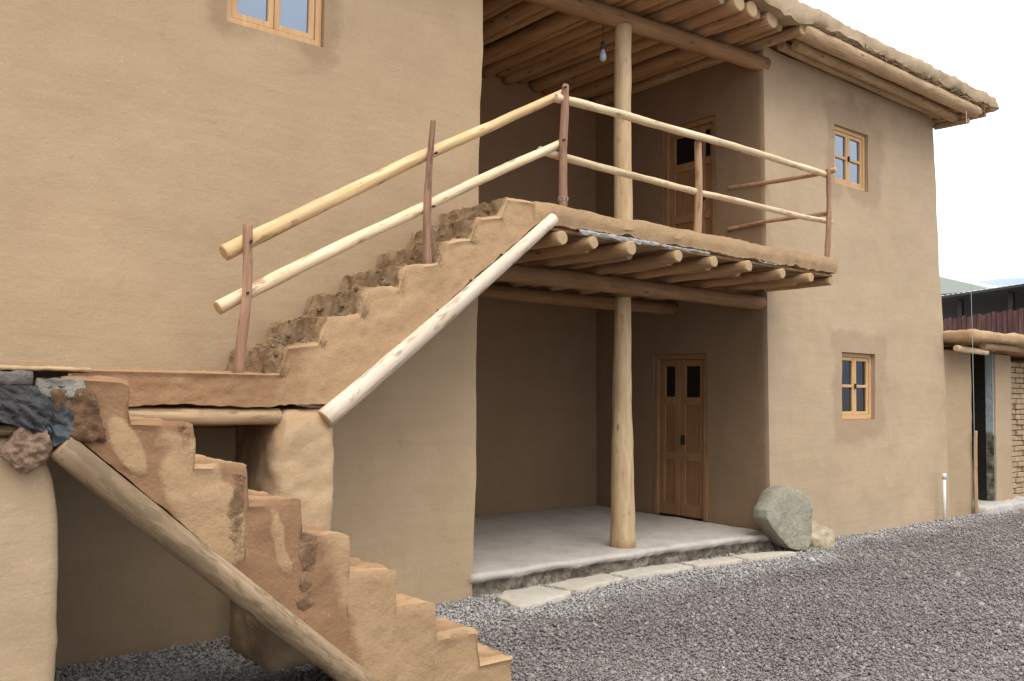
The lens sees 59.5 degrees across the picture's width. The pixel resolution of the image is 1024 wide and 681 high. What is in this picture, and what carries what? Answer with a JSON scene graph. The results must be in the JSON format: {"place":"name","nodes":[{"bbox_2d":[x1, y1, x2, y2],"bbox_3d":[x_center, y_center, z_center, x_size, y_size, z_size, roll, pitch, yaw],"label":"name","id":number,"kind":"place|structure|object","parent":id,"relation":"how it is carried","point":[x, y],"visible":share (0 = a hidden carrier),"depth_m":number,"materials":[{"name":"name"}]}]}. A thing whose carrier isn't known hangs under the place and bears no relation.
{"place":"outdoors","nodes":[
{"label":"outdoors","id":0,"kind":"place"},
{"bbox_2d":[54,507,1023,680],"bbox_3d":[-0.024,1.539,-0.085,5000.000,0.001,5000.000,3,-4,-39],"label":"ground","id":1,"kind":"structure","parent":0,"point":[795,587],"depth_m":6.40,"materials":[{"name":"grey gravel"}]},
{"bbox_2d":[0,197,557,680],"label":"mud staircase","id":2,"kind":"structure","parent":1,"relation":"on","point":[256,541],"depth_m":4.08,"materials":[{"name":"brown soil"}]},
{"bbox_2d":[0,385,73,445],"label":"plastic sheet","id":3,"kind":"object","parent":2,"relation":"hanging from","point":[30,407],"visible":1,"depth_m":3.19,"materials":[{"name":"grey plastic"}]},
{"bbox_2d":[213,84,568,372],"bbox_3d":[-0.592,-0.817,5.612,2.514,2.129,0.162,3,-4,-39],"label":"stair railing","id":4,"kind":"object","parent":2,"relation":"on","point":[248,240],"visible":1,"depth_m":5.41,"materials":[{"name":"beige wood"}]},
{"bbox_2d":[0,0,999,666],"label":"mud house","id":5,"kind":"structure","parent":1,"relation":"on","point":[608,372],"depth_m":7.87,"materials":[{"name":"brown soil"}]},
{"bbox_2d":[226,0,321,46],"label":"window","id":6,"kind":"structure","parent":5,"relation":"in","point":[299,20],"depth_m":5.90,"materials":[{"name":"brown wood"}]},
{"bbox_2d":[599,26,606,61],"bbox_3d":[0.828,-2.819,8.149,0.068,0.584,0.068,3,-4,-39],"label":"light bulb","id":7,"kind":"object","parent":5,"relation":"hanging from","point":[602,56],"visible":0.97,"depth_m":8.12,"materials":[{"name":"glass"}]},
{"bbox_2d":[654,354,707,520],"bbox_3d":[1.892,1.051,9.940,0.112,1.796,0.756,3,-4,-39],"label":"door","id":8,"kind":"structure","parent":5,"relation":"in","point":[680,430],"depth_m":9.95,"materials":[{"name":"brown wood"}]},
{"bbox_2d":[537,93,836,256],"bbox_3d":[1.294,-1.280,7.850,3.684,0.919,1.264,3,-4,-39],"label":"balcony railing","id":9,"kind":"object","parent":5,"relation":"on","point":[698,192],"visible":0.96,"depth_m":7.37,"materials":[{"name":"beige wood"}]},
{"bbox_2d":[664,116,715,234],"bbox_3d":[1.995,-1.573,9.937,0.112,1.693,0.736,3,-4,-39],"label":"door","id":10,"kind":"structure","parent":5,"relation":"in","point":[679,168],"depth_m":10.00,"materials":[{"name":"brown wood"}]},
{"bbox_2d":[834,125,864,190],"bbox_3d":[3.821,-2.067,10.244,0.696,0.666,0.082,3,-4,-39],"label":"window","id":11,"kind":"structure","parent":5,"relation":"in","point":[849,147],"depth_m":10.25,"materials":[{"name":"brown wood"}]},
{"bbox_2d":[842,352,870,418],"bbox_3d":[3.868,0.519,10.171,0.691,0.746,0.082,3,-4,-39],"label":"window","id":12,"kind":"structure","parent":5,"relation":"in","point":[856,368],"depth_m":10.19,"materials":[{"name":"brown wood"}]},
{"bbox_2d":[966,112,975,511],"bbox_3d":[5.616,-0.292,10.946,0.028,5.030,0.316,-1,-4,36],"label":"hanging wire","id":13,"kind":"object","parent":5,"relation":"hanging from","point":[971,315],"visible":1,"depth_m":10.93,"materials":[{"name":"grey metal"}]},
{"bbox_2d":[496,586,570,611],"bbox_3d":[0.149,1.902,6.619,0.627,0.060,0.478,3,-4,-39],"label":"flagstone","id":14,"kind":"object","parent":1,"relation":"on","point":[532,596],"visible":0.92,"depth_m":6.56,"materials":[{"name":"beige stone"}]},
{"bbox_2d":[547,574,623,593],"bbox_3d":[0.602,1.939,7.143,0.302,0.059,0.702,-2,-4,41],"label":"flagstone","id":15,"kind":"object","parent":1,"relation":"on","point":[579,585],"visible":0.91,"depth_m":7.07,"materials":[{"name":"beige stone"}]},
{"bbox_2d":[609,563,692,580],"bbox_3d":[1.194,1.973,7.622,0.810,0.061,0.276,3,-4,-39],"label":"flagstone","id":16,"kind":"object","parent":1,"relation":"on","point":[643,572],"visible":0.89,"depth_m":7.56,"materials":[{"name":"beige stone"}]},
{"bbox_2d":[681,556,741,569],"bbox_3d":[1.804,2.005,8.040,0.623,0.063,0.220,3,-4,-36],"label":"flagstone","id":17,"kind":"object","parent":1,"relation":"on","point":[712,562],"visible":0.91,"depth_m":7.99,"materials":[{"name":"beige stone"}]},
{"bbox_2d":[732,551,795,563],"bbox_3d":[2.384,2.032,8.405,0.705,0.066,0.209,3,-4,-30],"label":"flagstone","id":18,"kind":"object","parent":1,"relation":"on","point":[750,557],"visible":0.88,"depth_m":8.34,"materials":[{"name":"beige stone"}]},
{"bbox_2d":[752,486,812,550],"bbox_3d":[2.654,1.751,8.807,0.780,0.626,0.300,3,-4,-39],"label":"boulder","id":19,"kind":"object","parent":1,"relation":"on","point":[782,516],"visible":1,"depth_m":8.71,"materials":[{"name":"grey stone"}]},
{"bbox_2d":[808,521,835,549],"bbox_3d":[3.031,2.019,9.211,0.741,0.317,0.547,3,-4,-39],"label":"rock","id":20,"kind":"object","parent":1,"relation":"on","point":[822,536],"visible":0.26,"depth_m":9.05,"materials":[{"name":"beige stone"}]},
{"bbox_2d":[942,473,946,522],"bbox_3d":[5.338,1.951,11.065,0.052,0.618,0.098,-1,-4,26],"label":"drain pipe","id":21,"kind":"object","parent":1,"relation":"on","point":[944,476],"visible":0.91,"depth_m":11.05,"materials":[{"name":"white plastic"}]},
{"bbox_2d":[940,275,997,294],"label":"house","id":22,"kind":"structure","parent":1,"relation":"on","point":[950,285],"depth_m":42.34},
{"bbox_2d":[941,284,1023,319],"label":"metal shed","id":23,"kind":"structure","parent":1,"relation":"on","point":[998,299],"depth_m":19.78,"materials":[{"name":"black metal"}]},
{"bbox_2d":[943,329,1023,516],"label":"outbuilding","id":24,"kind":"structure","parent":1,"relation":"on","point":[986,365],"depth_m":12.13,"materials":[{"name":"soil"}]},
{"bbox_2d":[943,308,1023,398],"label":"board fence","id":25,"kind":"object","parent":1,"relation":"on","point":[1008,321],"visible":0.12,"depth_m":18.42,"materials":[{"name":"brown wood"}]},
{"bbox_2d":[1011,362,1023,497],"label":"brick wall","id":26,"kind":"structure","parent":1,"relation":"on","point":[1017,391],"depth_m":13.08,"materials":[{"name":"beige brick"}]},
{"bbox_2d":[798,0,1023,281],"label":"sky","id":27,"kind":"structure","parent":0,"point":[980,43],"materials":[{"name":"white"}]},
{"bbox_2d":[978,277,1023,286],"bbox_3d":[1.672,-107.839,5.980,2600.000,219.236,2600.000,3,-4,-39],"label":"hills","id":28,"kind":"structure","parent":0,"point":[1001,282],"depth_m":865.28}
]}

